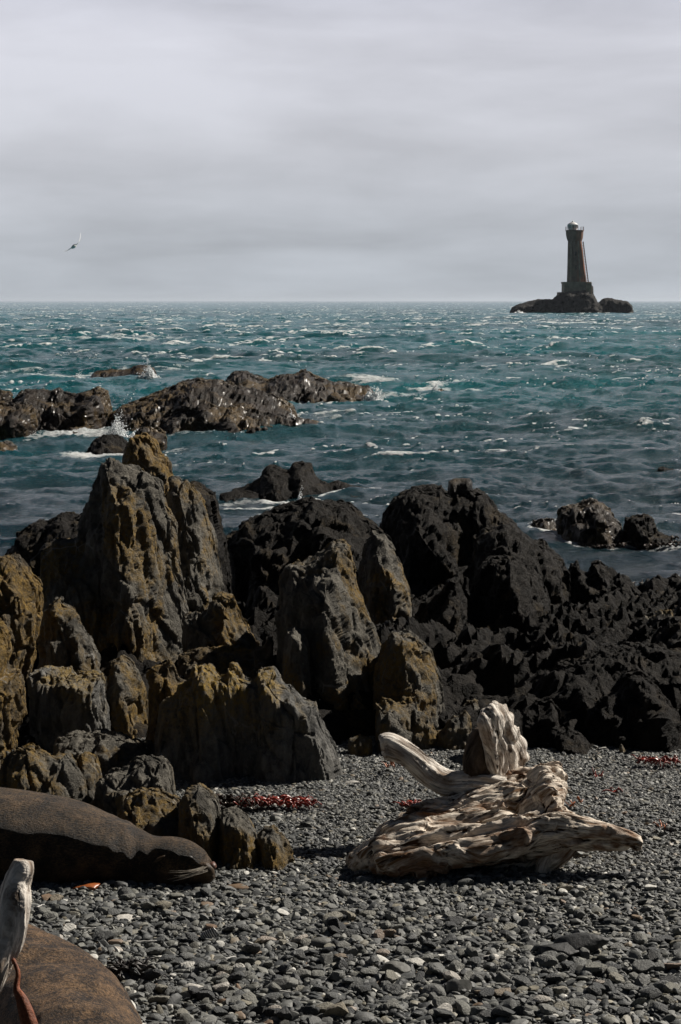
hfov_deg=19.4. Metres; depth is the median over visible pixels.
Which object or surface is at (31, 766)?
shore rock
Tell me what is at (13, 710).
shore rock
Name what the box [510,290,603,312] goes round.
rock islet
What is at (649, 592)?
shore rock
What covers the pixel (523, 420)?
sea
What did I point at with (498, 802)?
driftwood stump
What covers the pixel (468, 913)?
beach stone
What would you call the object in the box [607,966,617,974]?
beach stone
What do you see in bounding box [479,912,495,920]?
beach stone
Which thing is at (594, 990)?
beach stone
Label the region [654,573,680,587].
shore rock
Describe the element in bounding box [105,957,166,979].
seaweed
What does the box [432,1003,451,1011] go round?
beach stone
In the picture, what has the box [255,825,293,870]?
shore rock
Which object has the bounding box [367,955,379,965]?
beach stone
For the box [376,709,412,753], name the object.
shore rock
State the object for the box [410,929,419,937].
beach stone
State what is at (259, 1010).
beach stone
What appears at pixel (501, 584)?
shore rock
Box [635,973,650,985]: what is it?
beach stone
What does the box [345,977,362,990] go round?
beach stone
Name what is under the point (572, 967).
beach stone
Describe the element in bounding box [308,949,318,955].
beach stone
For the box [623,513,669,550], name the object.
reef rock
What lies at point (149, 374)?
splash
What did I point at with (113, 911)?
beach stone
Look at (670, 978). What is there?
beach stone
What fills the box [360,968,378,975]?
beach stone
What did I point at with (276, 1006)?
beach stone
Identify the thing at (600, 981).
beach stone
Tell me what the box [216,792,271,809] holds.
seaweed
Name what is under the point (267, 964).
beach stone
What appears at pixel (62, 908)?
beach stone
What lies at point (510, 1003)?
beach stone
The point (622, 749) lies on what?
shore rock
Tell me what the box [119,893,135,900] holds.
beach stone
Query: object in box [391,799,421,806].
seaweed
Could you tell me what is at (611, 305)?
rock islet
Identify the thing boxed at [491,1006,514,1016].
beach stone
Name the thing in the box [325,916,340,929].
beach stone
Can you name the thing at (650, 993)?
beach stone
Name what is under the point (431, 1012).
beach stone
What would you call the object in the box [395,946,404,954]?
beach stone
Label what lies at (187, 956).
beach stone
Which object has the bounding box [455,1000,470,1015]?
beach stone
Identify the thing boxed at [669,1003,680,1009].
beach stone
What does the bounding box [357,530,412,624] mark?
shore rock
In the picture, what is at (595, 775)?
seaweed
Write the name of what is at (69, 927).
beach stone
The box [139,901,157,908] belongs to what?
beach stone
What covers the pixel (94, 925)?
beach stone
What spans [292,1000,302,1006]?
beach stone
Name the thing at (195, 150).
sky
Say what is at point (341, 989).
beach stone
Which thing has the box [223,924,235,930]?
beach stone
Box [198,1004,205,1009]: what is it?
beach stone
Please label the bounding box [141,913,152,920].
beach stone
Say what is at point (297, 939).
beach stone
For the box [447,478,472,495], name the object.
shore rock
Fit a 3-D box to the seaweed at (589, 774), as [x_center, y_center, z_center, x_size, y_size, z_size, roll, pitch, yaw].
[1.177,1.266,9.633,0.140,0.026,0.056,0,6,0]
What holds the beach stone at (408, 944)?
on the shingle
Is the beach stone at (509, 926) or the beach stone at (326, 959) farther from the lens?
the beach stone at (509, 926)
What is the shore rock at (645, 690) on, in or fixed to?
on the beach at (380, 1015)
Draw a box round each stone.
[37,907,49,914]
[43,911,57,919]
[49,931,59,936]
[50,894,62,900]
[58,905,69,913]
[62,923,76,931]
[87,923,101,926]
[91,932,104,940]
[97,931,113,940]
[108,908,120,915]
[108,930,119,937]
[112,927,123,933]
[116,914,139,921]
[119,887,132,895]
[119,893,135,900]
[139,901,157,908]
[140,961,155,970]
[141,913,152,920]
[141,969,163,980]
[144,936,164,947]
[144,982,155,993]
[145,947,164,953]
[146,996,169,1003]
[155,900,171,908]
[155,984,167,993]
[159,910,174,917]
[159,955,176,961]
[165,924,182,930]
[166,985,176,994]
[169,957,183,965]
[177,1008,187,1016]
[180,952,194,960]
[180,961,196,968]
[183,983,202,987]
[185,932,197,941]
[188,986,198,998]
[190,957,205,964]
[197,961,210,970]
[197,990,214,1000]
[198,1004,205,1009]
[199,985,212,991]
[200,887,211,896]
[205,1004,214,1009]
[211,973,227,981]
[213,982,228,991]
[213,1006,228,1015]
[217,964,232,973]
[218,977,227,983]
[222,989,238,997]
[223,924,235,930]
[225,995,241,1004]
[228,883,248,889]
[228,971,244,979]
[230,1003,245,1010]
[233,963,246,969]
[233,990,244,998]
[235,958,255,963]
[237,924,249,930]
[237,935,248,940]
[241,943,260,952]
[241,991,258,1004]
[242,971,254,978]
[246,907,257,916]
[249,1006,267,1020]
[260,936,276,943]
[261,992,280,1002]
[264,961,273,967]
[264,1008,279,1016]
[268,1005,281,1008]
[269,982,284,991]
[271,974,282,980]
[273,963,289,975]
[274,1006,292,1020]
[278,939,288,945]
[281,898,292,907]
[289,934,307,943]
[289,949,305,959]
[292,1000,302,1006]
[293,969,311,977]
[293,985,303,991]
[300,938,310,946]
[300,1006,319,1015]
[306,965,325,971]
[308,928,318,933]
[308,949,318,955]
[311,937,330,947]
[312,970,324,977]
[312,985,327,992]
[315,1002,332,1013]
[320,954,332,965]
[322,1002,348,1017]
[323,911,342,923]
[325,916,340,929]
[326,992,344,1002]
[327,925,341,934]
[330,971,345,980]
[330,989,342,993]
[333,909,348,912]
[333,987,347,991]
[334,953,347,957]
[334,959,347,968]
[336,941,350,948]
[340,922,346,928]
[342,911,355,920]
[342,978,354,983]
[342,1000,353,1005]
[343,929,356,936]
[343,1007,354,1018]
[344,781,358,783]
[344,946,358,955]
[344,954,353,961]
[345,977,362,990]
[354,944,363,951]
[354,985,371,992]
[359,910,375,916]
[359,957,368,962]
[360,927,371,934]
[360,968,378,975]
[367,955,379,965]
[373,929,384,938]
[376,949,389,955]
[381,920,390,928]
[381,980,390,987]
[382,995,400,999]
[383,929,395,937]
[383,983,401,995]
[383,998,398,1009]
[385,913,395,919]
[385,970,397,982]
[386,1001,402,1009]
[390,924,402,928]
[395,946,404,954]
[398,940,417,948]
[406,957,424,964]
[407,934,417,941]
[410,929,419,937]
[413,971,424,983]
[420,954,433,961]
[421,963,438,975]
[421,983,445,995]
[423,940,435,947]
[423,966,431,974]
[427,1009,436,1017]
[428,962,444,972]
[429,992,436,1000]
[432,996,453,1006]
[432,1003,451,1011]
[432,1008,455,1019]
[433,1009,451,1015]
[434,916,446,920]
[439,937,450,944]
[442,910,455,917]
[443,954,459,964]
[443,970,460,979]
[445,921,457,928]
[448,916,465,924]
[448,937,457,944]
[448,960,464,971]
[452,1010,462,1015]
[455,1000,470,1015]
[457,948,467,955]
[463,938,480,945]
[463,971,474,979]
[465,912,474,916]
[466,946,478,956]
[466,957,480,966]
[470,973,482,981]
[470,1006,486,1015]
[477,1009,494,1018]
[478,987,493,999]
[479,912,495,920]
[483,956,495,961]
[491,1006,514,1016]
[494,988,510,996]
[499,930,512,935]
[503,923,516,930]
[503,991,513,998]
[503,998,516,1009]
[509,976,519,987]
[512,975,531,987]
[512,1006,532,1014]
[518,919,535,927]
[522,1001,536,1005]
[523,1010,533,1016]
[524,1003,537,1014]
[527,994,537,1003]
[532,995,550,1002]
[534,954,557,966]
[538,1003,556,1014]
[539,942,579,962]
[540,941,553,944]
[542,951,556,956]
[542,987,553,996]
[545,973,564,982]
[552,933,562,938]
[552,986,568,994]
[553,1001,569,1009]
[554,932,609,954]
[555,952,567,962]
[556,885,574,890]
[560,960,573,969]
[568,998,586,1008]
[569,963,578,973]
[573,908,585,918]
[573,958,586,963]
[579,947,589,958]
[580,994,595,1000]
[584,962,606,971]
[586,985,601,996]
[591,982,605,994]
[592,979,604,983]
[602,955,617,961]
[602,979,613,991]
[605,963,622,970]
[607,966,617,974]
[607,993,624,999]
[609,972,624,983]
[609,991,621,997]
[610,927,620,931]
[610,942,624,949]
[616,1007,629,1018]
[621,984,638,991]
[629,972,637,980]
[631,998,646,1004]
[632,933,646,943]
[632,960,654,972]
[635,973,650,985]
[640,988,662,999]
[647,949,660,961]
[648,937,664,943]
[652,1002,667,1012]
[653,980,668,989]
[654,962,666,971]
[656,935,673,942]
[660,975,679,981]
[662,982,679,992]
[662,995,674,1003]
[664,963,680,969]
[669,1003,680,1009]
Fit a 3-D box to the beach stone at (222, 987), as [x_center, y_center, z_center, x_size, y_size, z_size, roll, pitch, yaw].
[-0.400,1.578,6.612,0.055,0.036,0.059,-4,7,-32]
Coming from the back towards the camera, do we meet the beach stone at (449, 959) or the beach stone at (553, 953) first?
the beach stone at (553, 953)
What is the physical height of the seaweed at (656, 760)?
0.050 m
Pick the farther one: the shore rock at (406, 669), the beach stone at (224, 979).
the shore rock at (406, 669)
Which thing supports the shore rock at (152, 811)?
on the beach at (380, 1015)
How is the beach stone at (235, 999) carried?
on the shingle
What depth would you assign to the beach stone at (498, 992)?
6.61 m
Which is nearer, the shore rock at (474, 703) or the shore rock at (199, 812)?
the shore rock at (199, 812)
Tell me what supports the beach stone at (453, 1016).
on the shingle
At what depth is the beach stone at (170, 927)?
7.26 m
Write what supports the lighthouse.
on the rock islet at (583, 301)
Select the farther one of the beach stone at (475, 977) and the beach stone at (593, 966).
the beach stone at (593, 966)
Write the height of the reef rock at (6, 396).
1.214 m
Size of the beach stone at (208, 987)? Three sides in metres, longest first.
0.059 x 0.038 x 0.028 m
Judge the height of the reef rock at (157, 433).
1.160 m
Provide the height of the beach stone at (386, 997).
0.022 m
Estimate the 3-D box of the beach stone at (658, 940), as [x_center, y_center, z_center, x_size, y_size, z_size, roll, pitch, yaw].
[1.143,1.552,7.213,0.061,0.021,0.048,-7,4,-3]
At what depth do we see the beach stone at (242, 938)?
7.16 m
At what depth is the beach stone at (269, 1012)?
6.41 m
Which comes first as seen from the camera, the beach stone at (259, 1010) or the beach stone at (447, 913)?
the beach stone at (259, 1010)
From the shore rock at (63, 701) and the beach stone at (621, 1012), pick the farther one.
the shore rock at (63, 701)
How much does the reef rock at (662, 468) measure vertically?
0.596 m
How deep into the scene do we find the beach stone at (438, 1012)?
6.39 m
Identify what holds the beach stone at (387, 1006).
on the shingle
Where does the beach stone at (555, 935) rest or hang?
on the shingle
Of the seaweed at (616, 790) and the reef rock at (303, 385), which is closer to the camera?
the seaweed at (616, 790)
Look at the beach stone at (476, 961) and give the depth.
6.88 m
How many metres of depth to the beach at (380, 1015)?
6.62 m
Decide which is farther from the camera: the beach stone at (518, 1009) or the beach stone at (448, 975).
the beach stone at (448, 975)
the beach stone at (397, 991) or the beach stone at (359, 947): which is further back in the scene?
the beach stone at (359, 947)
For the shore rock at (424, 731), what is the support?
on the beach at (380, 1015)
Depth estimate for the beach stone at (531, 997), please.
6.52 m
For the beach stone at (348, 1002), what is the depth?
6.49 m
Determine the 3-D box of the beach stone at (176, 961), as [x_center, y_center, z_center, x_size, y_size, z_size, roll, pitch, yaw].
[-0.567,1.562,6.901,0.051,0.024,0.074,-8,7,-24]
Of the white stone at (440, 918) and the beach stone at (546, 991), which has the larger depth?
the white stone at (440, 918)
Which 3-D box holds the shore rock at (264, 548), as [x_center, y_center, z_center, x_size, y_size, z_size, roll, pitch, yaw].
[-0.198,0.539,17.296,1.656,1.318,2.561,0,6,0]
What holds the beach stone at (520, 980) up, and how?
on the shingle
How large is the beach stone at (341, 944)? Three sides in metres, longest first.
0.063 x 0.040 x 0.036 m
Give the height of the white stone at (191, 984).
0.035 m
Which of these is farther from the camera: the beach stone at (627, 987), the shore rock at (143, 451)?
the shore rock at (143, 451)
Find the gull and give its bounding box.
[66,234,80,250]
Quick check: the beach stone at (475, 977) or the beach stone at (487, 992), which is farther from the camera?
the beach stone at (475, 977)
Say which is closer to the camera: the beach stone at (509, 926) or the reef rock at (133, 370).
the beach stone at (509, 926)
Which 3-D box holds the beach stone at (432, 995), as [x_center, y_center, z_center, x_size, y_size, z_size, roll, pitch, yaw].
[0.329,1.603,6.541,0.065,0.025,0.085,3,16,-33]
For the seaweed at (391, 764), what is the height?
0.055 m
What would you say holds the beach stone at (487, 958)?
on the shingle
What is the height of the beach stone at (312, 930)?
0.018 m
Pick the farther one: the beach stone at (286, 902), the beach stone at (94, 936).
the beach stone at (286, 902)
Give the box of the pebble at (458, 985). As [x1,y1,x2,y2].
[446,979,471,993]
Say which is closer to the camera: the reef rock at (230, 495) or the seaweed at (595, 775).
the seaweed at (595, 775)
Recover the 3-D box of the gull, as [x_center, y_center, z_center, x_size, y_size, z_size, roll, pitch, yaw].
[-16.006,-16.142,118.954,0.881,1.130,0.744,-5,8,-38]
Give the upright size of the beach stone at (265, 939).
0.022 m
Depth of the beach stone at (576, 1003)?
6.50 m
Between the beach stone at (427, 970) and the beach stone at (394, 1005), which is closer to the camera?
the beach stone at (394, 1005)
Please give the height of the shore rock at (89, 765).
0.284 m
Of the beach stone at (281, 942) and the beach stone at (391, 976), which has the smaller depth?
the beach stone at (391, 976)
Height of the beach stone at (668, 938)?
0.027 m
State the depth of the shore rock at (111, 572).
12.12 m
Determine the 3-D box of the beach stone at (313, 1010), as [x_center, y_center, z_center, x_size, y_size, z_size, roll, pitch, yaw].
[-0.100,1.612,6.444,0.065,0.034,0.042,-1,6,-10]
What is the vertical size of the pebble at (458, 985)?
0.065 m
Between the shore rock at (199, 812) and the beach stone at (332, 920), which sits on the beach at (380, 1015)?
the shore rock at (199, 812)
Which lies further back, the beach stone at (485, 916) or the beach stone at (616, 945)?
the beach stone at (485, 916)
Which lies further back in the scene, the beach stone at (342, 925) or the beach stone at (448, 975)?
the beach stone at (342, 925)
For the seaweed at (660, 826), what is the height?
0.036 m
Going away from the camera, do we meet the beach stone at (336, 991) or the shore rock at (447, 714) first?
the beach stone at (336, 991)
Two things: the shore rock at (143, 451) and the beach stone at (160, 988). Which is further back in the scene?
the shore rock at (143, 451)
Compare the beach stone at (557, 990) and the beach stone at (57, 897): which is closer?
the beach stone at (557, 990)
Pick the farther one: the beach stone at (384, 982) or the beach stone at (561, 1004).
the beach stone at (384, 982)
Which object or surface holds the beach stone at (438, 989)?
on the shingle
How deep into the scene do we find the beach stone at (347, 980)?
6.65 m
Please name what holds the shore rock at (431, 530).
on the rock shelf
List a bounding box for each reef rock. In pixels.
[0,390,12,402]
[0,400,41,439]
[0,440,16,450]
[9,386,112,433]
[86,434,127,454]
[91,365,156,377]
[108,377,297,430]
[133,426,166,450]
[161,403,318,434]
[219,490,357,501]
[225,369,373,402]
[232,461,366,501]
[531,517,556,530]
[555,498,624,548]
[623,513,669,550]
[658,466,674,470]
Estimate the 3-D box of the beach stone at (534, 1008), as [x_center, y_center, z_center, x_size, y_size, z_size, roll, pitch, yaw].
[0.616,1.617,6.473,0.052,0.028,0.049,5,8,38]
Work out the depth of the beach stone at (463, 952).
6.99 m
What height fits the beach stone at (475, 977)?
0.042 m
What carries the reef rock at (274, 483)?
in the sea
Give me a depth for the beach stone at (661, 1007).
6.44 m
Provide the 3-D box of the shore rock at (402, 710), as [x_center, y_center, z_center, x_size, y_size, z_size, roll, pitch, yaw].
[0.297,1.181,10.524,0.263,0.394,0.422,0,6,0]
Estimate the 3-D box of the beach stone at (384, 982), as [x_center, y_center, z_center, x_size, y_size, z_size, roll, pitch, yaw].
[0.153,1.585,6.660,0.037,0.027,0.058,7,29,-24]
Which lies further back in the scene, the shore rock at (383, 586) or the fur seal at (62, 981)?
the shore rock at (383, 586)
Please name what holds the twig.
on the shingle
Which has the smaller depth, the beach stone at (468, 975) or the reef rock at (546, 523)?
the beach stone at (468, 975)
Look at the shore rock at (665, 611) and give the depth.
15.00 m
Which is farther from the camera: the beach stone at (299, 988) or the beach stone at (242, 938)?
the beach stone at (242, 938)
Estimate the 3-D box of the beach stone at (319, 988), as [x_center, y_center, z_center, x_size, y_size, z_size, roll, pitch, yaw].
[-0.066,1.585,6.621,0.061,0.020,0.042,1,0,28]
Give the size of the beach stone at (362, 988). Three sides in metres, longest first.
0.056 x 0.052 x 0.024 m
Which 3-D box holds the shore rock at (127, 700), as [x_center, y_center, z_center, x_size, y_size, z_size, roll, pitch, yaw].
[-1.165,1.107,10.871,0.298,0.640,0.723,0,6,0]
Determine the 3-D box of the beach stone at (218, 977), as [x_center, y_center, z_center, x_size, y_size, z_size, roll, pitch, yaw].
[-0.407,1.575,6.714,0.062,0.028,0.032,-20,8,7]
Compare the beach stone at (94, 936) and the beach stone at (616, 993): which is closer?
the beach stone at (616, 993)
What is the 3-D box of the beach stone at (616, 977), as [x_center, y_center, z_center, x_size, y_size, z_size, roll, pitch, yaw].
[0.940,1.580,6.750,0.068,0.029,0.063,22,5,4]
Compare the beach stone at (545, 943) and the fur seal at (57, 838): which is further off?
the fur seal at (57, 838)
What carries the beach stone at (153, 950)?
on the shingle
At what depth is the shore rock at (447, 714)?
10.82 m
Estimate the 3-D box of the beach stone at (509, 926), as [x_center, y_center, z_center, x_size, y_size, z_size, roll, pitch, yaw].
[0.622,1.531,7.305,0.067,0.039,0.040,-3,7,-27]
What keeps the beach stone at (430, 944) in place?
on the shingle
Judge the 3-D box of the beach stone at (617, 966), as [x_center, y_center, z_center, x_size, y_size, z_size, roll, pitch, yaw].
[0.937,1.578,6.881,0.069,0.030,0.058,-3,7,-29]
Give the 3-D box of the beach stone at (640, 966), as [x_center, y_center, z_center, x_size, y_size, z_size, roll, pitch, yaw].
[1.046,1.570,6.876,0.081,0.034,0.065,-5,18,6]
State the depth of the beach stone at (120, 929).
7.22 m
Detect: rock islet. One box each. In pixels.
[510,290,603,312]
[598,298,633,312]
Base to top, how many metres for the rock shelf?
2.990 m
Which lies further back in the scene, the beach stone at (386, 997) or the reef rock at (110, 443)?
the reef rock at (110, 443)
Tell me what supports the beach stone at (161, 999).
on the shingle
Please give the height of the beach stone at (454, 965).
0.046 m
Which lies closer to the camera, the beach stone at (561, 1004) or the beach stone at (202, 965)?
the beach stone at (561, 1004)
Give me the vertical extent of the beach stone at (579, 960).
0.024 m
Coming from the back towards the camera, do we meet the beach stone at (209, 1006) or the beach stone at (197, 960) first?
the beach stone at (197, 960)
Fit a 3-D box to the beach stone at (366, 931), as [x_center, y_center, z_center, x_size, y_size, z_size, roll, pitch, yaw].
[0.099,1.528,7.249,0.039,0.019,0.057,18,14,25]
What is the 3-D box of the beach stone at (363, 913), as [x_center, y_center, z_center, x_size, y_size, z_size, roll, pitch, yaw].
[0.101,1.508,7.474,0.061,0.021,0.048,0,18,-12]
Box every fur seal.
[0,787,216,885]
[0,924,141,1023]
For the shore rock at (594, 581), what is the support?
on the rock shelf
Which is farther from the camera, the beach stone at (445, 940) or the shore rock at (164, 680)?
the shore rock at (164, 680)
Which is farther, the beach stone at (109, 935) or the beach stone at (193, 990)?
the beach stone at (109, 935)
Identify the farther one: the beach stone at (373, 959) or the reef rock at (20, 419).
the reef rock at (20, 419)
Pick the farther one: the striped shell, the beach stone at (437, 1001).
the striped shell
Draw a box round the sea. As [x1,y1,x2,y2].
[0,301,680,585]
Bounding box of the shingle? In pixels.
[0,736,680,1023]
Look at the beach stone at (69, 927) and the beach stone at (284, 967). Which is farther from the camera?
the beach stone at (69, 927)
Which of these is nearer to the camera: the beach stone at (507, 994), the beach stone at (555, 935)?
the beach stone at (507, 994)
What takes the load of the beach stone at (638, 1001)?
on the shingle
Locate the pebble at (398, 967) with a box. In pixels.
[381,960,410,973]
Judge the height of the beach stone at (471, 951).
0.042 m
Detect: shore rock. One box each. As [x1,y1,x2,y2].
[0,552,43,680]
[0,618,26,767]
[0,742,87,802]
[5,511,80,576]
[26,665,110,751]
[36,596,100,671]
[40,457,188,662]
[52,728,154,776]
[77,752,101,803]
[90,754,175,816]
[106,654,147,738]
[118,787,180,836]
[122,432,173,496]
[144,659,186,743]
[154,662,342,783]
[165,476,224,611]
[177,636,274,679]
[177,782,220,860]
[182,591,259,651]
[190,480,231,593]
[218,806,257,869]
[226,496,411,602]
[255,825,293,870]
[275,539,380,711]
[282,626,311,698]
[348,735,372,756]
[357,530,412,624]
[371,629,445,729]
[374,696,416,740]
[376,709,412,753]
[379,484,520,589]
[411,709,437,749]
[415,571,473,637]
[437,710,471,750]
[439,704,457,728]
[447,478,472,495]
[462,698,479,709]
[468,712,522,736]
[469,522,570,606]
[469,555,550,632]
[521,698,560,747]
[548,641,680,752]
[549,727,591,754]
[568,560,612,603]
[614,586,639,595]
[619,744,625,753]
[621,667,667,710]
[644,608,672,619]
[646,589,658,597]
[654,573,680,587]
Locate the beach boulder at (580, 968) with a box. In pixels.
[568,964,597,974]
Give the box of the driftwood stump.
[346,700,642,879]
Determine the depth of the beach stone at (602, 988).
6.63 m
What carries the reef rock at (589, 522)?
in the sea
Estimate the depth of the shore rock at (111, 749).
9.86 m
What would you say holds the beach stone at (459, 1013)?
on the shingle
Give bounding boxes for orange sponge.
[72,882,100,890]
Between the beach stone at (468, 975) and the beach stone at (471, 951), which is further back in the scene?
the beach stone at (471, 951)
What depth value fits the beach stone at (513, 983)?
6.68 m
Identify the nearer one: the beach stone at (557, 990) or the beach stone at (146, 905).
the beach stone at (557, 990)
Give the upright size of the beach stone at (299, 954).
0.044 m
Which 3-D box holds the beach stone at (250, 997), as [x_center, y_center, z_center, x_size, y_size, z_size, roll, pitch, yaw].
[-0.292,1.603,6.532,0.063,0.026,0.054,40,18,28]
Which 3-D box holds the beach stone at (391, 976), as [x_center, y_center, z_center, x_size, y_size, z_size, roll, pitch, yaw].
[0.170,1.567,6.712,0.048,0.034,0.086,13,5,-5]
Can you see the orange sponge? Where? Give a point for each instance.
(92, 885)
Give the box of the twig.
[134,940,156,942]
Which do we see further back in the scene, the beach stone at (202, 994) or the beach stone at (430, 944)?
the beach stone at (430, 944)
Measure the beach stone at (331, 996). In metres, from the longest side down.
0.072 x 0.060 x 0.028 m
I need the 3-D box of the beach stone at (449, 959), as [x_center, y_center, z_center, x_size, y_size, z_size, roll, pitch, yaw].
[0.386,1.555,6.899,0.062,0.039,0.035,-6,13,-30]
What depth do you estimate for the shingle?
7.58 m
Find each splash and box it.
[99,406,137,437]
[136,360,160,379]
[363,383,387,401]
[431,380,444,390]
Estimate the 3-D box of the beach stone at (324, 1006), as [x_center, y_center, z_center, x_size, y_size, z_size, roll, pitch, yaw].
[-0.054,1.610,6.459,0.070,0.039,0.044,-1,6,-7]
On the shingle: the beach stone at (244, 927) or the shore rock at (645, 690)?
the beach stone at (244, 927)
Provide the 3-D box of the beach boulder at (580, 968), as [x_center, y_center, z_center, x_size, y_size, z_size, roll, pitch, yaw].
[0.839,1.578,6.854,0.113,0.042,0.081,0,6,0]
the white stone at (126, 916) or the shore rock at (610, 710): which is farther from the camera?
the shore rock at (610, 710)
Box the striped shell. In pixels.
[200,928,216,941]
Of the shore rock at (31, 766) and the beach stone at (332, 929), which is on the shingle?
the beach stone at (332, 929)
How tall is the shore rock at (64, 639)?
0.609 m
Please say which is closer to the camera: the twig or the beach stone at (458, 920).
the twig
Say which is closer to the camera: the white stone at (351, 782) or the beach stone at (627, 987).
the beach stone at (627, 987)
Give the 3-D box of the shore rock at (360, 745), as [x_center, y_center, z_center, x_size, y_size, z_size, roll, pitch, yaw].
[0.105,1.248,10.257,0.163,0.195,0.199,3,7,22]
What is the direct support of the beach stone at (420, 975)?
on the beach at (380, 1015)
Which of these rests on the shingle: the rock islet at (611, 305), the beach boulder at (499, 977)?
the beach boulder at (499, 977)
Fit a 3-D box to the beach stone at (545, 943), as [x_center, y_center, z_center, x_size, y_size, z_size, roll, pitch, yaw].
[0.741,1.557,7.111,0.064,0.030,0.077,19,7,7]
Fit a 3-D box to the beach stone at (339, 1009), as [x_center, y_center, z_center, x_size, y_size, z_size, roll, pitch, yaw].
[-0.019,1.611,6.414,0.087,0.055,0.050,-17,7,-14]
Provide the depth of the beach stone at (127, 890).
7.69 m
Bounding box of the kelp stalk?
[11,958,37,1023]
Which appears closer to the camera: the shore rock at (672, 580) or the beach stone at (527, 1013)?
the beach stone at (527, 1013)
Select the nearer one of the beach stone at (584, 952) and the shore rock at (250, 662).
the beach stone at (584, 952)
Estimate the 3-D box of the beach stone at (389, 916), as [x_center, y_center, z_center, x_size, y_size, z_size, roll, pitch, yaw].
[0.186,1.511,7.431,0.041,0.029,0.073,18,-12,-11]
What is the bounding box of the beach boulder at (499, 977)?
[493,972,509,982]
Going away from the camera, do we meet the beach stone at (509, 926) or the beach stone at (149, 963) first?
the beach stone at (149, 963)
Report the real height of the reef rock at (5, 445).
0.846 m
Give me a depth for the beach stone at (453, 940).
7.12 m
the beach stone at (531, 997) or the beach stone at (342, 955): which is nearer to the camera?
the beach stone at (531, 997)
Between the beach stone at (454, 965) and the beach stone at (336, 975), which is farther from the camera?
the beach stone at (454, 965)
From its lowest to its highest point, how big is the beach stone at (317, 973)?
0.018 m
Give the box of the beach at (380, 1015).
[31,756,680,1023]
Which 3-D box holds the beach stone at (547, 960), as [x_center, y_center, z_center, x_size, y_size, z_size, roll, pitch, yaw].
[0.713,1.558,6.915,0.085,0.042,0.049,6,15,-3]
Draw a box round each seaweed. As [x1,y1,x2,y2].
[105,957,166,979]
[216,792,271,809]
[219,793,321,808]
[381,761,402,767]
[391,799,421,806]
[565,796,582,806]
[570,771,597,776]
[592,768,603,778]
[601,787,622,792]
[630,754,680,767]
[653,820,666,828]
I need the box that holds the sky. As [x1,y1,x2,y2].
[0,0,680,300]
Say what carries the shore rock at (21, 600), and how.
on the beach at (380, 1015)
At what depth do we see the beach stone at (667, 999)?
6.54 m
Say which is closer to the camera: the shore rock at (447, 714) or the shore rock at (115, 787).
the shore rock at (115, 787)
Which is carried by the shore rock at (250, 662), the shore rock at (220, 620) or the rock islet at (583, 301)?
the shore rock at (220, 620)
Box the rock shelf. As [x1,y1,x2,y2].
[16,567,680,751]
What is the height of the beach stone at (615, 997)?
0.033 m
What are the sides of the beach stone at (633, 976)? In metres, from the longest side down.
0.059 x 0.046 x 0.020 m
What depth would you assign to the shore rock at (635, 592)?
18.56 m
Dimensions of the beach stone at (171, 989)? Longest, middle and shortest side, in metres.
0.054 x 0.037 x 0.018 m
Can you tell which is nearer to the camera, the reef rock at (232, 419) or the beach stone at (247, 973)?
the beach stone at (247, 973)
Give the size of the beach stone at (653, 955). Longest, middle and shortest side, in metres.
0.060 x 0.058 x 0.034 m
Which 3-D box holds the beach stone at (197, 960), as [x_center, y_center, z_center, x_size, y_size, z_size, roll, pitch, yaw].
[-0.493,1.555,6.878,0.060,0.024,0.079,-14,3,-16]
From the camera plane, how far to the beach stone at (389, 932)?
7.20 m
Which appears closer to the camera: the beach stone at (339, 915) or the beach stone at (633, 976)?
the beach stone at (633, 976)
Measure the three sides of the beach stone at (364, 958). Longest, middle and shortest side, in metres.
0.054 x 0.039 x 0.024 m
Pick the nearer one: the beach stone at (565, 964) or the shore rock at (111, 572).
the beach stone at (565, 964)
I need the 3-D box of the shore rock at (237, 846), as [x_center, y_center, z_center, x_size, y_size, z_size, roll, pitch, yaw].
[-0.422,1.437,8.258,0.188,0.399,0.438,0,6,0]
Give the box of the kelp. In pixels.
[585,535,680,548]
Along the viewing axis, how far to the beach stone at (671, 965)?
6.88 m
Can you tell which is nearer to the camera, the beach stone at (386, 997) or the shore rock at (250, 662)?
the beach stone at (386, 997)
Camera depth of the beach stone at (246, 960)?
6.86 m
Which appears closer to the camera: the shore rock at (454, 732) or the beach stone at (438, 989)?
the beach stone at (438, 989)
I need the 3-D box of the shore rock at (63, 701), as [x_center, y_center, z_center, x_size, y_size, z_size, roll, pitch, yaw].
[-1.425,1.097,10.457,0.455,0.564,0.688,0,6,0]
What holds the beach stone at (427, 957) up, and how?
on the shingle
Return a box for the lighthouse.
[557,221,591,294]
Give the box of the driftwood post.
[0,858,33,992]
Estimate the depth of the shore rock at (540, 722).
10.43 m
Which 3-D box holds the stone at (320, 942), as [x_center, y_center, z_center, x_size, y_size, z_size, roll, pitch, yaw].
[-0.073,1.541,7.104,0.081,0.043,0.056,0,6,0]
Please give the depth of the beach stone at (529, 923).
7.34 m
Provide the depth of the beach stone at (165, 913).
7.46 m
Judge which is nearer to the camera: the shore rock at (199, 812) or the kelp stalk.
the kelp stalk
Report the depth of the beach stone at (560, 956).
6.98 m
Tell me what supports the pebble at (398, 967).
on the shingle
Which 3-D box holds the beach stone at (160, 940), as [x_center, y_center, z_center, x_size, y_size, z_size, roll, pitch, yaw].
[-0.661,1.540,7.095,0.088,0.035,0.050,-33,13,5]
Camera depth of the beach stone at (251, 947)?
7.00 m
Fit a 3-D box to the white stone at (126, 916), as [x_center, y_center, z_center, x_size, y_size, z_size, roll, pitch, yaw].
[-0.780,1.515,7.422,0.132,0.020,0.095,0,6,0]
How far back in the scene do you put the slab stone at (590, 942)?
7.08 m
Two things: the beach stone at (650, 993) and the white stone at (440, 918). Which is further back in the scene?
the white stone at (440, 918)

